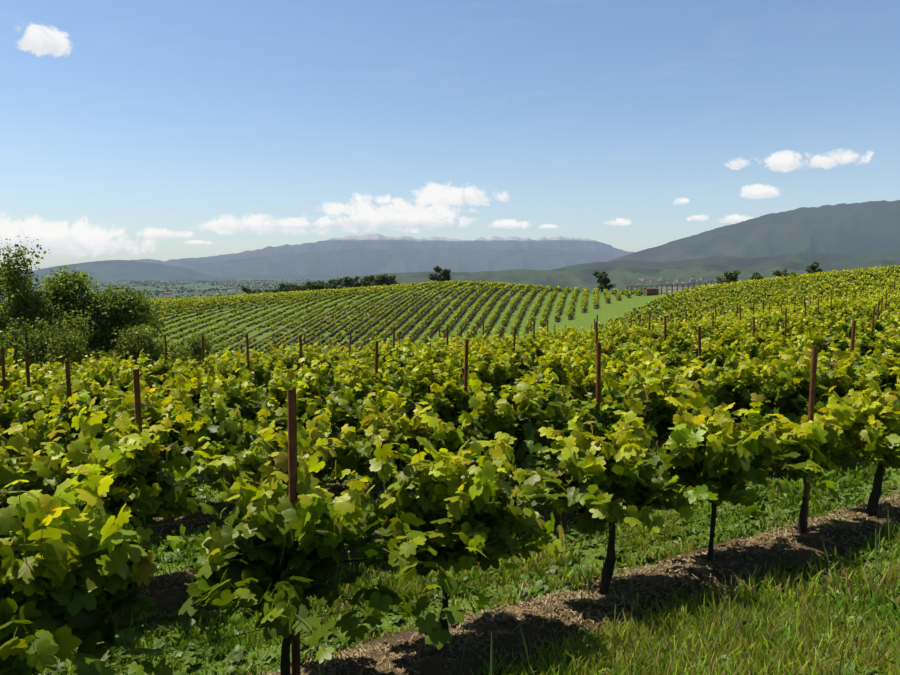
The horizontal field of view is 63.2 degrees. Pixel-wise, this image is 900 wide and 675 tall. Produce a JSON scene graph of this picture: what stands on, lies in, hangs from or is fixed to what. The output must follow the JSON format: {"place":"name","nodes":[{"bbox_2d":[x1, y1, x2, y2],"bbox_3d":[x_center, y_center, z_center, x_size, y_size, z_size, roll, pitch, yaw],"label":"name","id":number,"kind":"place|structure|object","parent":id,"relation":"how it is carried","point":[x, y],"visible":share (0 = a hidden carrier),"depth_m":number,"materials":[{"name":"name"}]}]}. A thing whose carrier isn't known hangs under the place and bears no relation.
{"place":"outdoors","nodes":[
{"label":"outdoors","id":0,"kind":"place"},
{"bbox_2d":[1,260,235,281],"bbox_3d":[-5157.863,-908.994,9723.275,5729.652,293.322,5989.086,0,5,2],"label":"mountain","id":1,"kind":"structure","parent":0,"point":[114,270],"depth_m":9504.00,"materials":[{"name":"grey stone"}]},
{"bbox_2d":[129,259,164,262],"bbox_3d":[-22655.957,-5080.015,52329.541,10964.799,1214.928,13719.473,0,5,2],"label":"mountain","id":2,"kind":"structure","parent":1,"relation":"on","point":[149,261],"depth_m":54555.34,"materials":[{"name":"grey stone"}]},
{"bbox_2d":[228,267,378,278],"bbox_3d":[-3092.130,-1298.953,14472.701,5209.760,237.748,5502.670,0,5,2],"label":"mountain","id":3,"kind":"structure","parent":0,"point":[350,272],"depth_m":13447.45,"materials":[{"name":"grey stone"}]},
{"bbox_2d":[159,234,634,265],"bbox_3d":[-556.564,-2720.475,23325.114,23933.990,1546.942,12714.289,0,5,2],"label":"mountain","id":4,"kind":"structure","parent":0,"point":[370,241],"depth_m":25469.28,"materials":[{"name":"grey stone"}]},
{"bbox_2d":[178,247,620,277],"bbox_3d":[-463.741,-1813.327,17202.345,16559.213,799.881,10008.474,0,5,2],"label":"mountain","id":5,"kind":"structure","parent":0,"point":[425,260],"depth_m":16731.65,"materials":[{"name":"grey stone"}]},
{"bbox_2d":[0,276,899,674],"bbox_3d":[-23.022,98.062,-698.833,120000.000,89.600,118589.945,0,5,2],"label":"ground","id":6,"kind":"structure","parent":0,"point":[614,308],"depth_m":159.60,"materials":[{"name":"green plant"}]},
{"bbox_2d":[2,287,640,360],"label":"vines","id":7,"kind":"object","parent":6,"relation":"on","point":[416,321],"visible":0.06,"depth_m":174.40,"materials":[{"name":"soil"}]},
{"bbox_2d":[0,280,670,307],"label":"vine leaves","id":8,"kind":"object","parent":7,"relation":"on","point":[452,285],"visible":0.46,"depth_m":224.68,"materials":[{"name":"green plant"}]},
{"bbox_2d":[8,275,774,301],"bbox_3d":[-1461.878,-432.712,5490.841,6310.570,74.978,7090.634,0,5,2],"label":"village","id":9,"kind":"object","parent":6,"relation":"on","point":[692,280],"visible":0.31,"depth_m":3748.49,"materials":[{"name":"beige"}]},
{"bbox_2d":[0,235,822,372],"bbox_3d":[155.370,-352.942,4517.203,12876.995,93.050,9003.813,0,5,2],"label":"tree","id":10,"kind":"object","parent":6,"relation":"on","point":[104,316],"depth_m":40.56,"materials":[{"name":"green plant"}]},
{"bbox_2d":[1,320,855,674],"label":"vineyard posts","id":11,"kind":"object","parent":6,"relation":"on","point":[293,492],"visible":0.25,"depth_m":8.12,"materials":[{"name":"brown wood"}]},
{"bbox_2d":[1,328,899,594],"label":"vine wires","id":12,"kind":"object","parent":11,"relation":"attached to","point":[395,436],"visible":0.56,"depth_m":7.20,"materials":[{"name":"grey metal"}]},
{"bbox_2d":[0,333,899,674],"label":"vine","id":13,"kind":"object","parent":6,"relation":"on","point":[48,599],"depth_m":6.81,"materials":[{"name":"green plant"}]},
{"bbox_2d":[0,310,899,408],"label":"vine","id":14,"kind":"object","parent":6,"relation":"on","point":[333,358],"depth_m":21.54,"materials":[{"name":"green plant"}]},
{"bbox_2d":[0,332,899,674],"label":"soil strip","id":15,"kind":"object","parent":6,"relation":"on","point":[172,598],"depth_m":6.88,"materials":[{"name":"soil"}]},
{"bbox_2d":[0,463,899,674],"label":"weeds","id":16,"kind":"object","parent":6,"relation":"on","point":[236,655],"visible":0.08,"depth_m":6.99,"materials":[{"name":"green plant"}]},
{"bbox_2d":[5,313,894,389],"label":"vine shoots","id":17,"kind":"object","parent":6,"relation":"on","point":[485,350],"visible":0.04,"depth_m":21.67,"materials":[{"name":"green plant"}]},
{"bbox_2d":[12,415,899,674],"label":"mulch chips","id":18,"kind":"object","parent":6,"relation":"on","point":[695,560],"visible":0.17,"depth_m":6.87,"materials":[{"name":"brown wood"}]},
{"bbox_2d":[76,302,879,384],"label":"vineyard posts","id":19,"kind":"object","parent":6,"relation":"on","point":[514,337],"visible":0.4,"depth_m":23.95,"materials":[{"name":"brown wood"}]},
{"bbox_2d":[106,405,898,667],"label":"drip hose","id":20,"kind":"object","parent":6,"relation":"on","point":[441,587],"visible":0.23,"depth_m":6.04,"materials":[{"name":"grey plastic"}]},
{"bbox_2d":[257,273,899,392],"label":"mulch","id":21,"kind":"object","parent":6,"relation":"on","point":[694,312],"depth_m":143.04,"materials":[{"name":"wood"}]},
{"bbox_2d":[102,285,899,398],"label":"vine","id":22,"kind":"object","parent":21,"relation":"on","point":[864,305],"depth_m":41.96,"materials":[{"name":"green plant"}]},
{"bbox_2d":[581,264,899,336],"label":"vine leaves","id":23,"kind":"object","parent":21,"relation":"on","point":[793,283],"visible":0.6,"depth_m":136.08,"materials":[{"name":"green plant"}]},
{"bbox_2d":[666,272,822,295],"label":"vine leaves","id":24,"kind":"object","parent":21,"relation":"on","point":[710,286],"visible":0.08,"depth_m":184.28,"materials":[{"name":"green plant"}]},
{"bbox_2d":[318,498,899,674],"bbox_3d":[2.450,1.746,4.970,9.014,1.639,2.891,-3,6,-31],"label":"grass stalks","id":25,"kind":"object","parent":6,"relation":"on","point":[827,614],"depth_m":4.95,"materials":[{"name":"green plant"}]},
{"bbox_2d":[643,288,657,295],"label":"shed","id":26,"kind":"structure","parent":6,"relation":"on","point":[649,291],"depth_m":205.84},
{"bbox_2d":[659,286,691,292],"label":"crest wall","id":27,"kind":"structure","parent":6,"relation":"on","point":[664,289],"depth_m":209.39,"materials":[{"name":"grey stone"}]},
{"bbox_2d":[627,279,729,294],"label":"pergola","id":28,"kind":"object","parent":6,"relation":"on","point":[674,284],"visible":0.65,"depth_m":203.71,"materials":[{"name":"wood"}]},
{"bbox_2d":[0,0,899,270],"label":"sky","id":29,"kind":"structure","parent":0,"point":[163,130],"materials":[{"name":"blue"}]},
{"bbox_2d":[22,403,890,608],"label":"vine cordons","id":30,"kind":"object","parent":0,"point":[277,578],"visible":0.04,"depth_m":6.35,"materials":[{"name":"brown wood"}]},
{"bbox_2d":[217,282,894,358],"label":"vineyard posts","id":31,"kind":"object","parent":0,"point":[893,286],"visible":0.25,"depth_m":41.96,"materials":[{"name":"brown wood"}]},
{"bbox_2d":[339,260,899,290],"bbox_3d":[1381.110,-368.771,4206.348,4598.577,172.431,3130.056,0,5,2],"label":"mountain foothills","id":32,"kind":"structure","parent":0,"point":[622,278],"depth_m":4371.62,"materials":[{"name":"green plant"}]},
{"bbox_2d":[551,250,899,270],"bbox_3d":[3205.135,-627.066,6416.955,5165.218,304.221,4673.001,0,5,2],"label":"mountain foothills","id":33,"kind":"structure","parent":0,"point":[838,258],"depth_m":6941.66,"materials":[{"name":"green plant"}]},
{"bbox_2d":[608,200,899,261],"bbox_3d":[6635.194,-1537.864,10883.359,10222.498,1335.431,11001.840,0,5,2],"label":"mountain","id":34,"kind":"structure","parent":0,"point":[861,228],"depth_m":11235.86,"materials":[{"name":"grey stone"}]}
]}

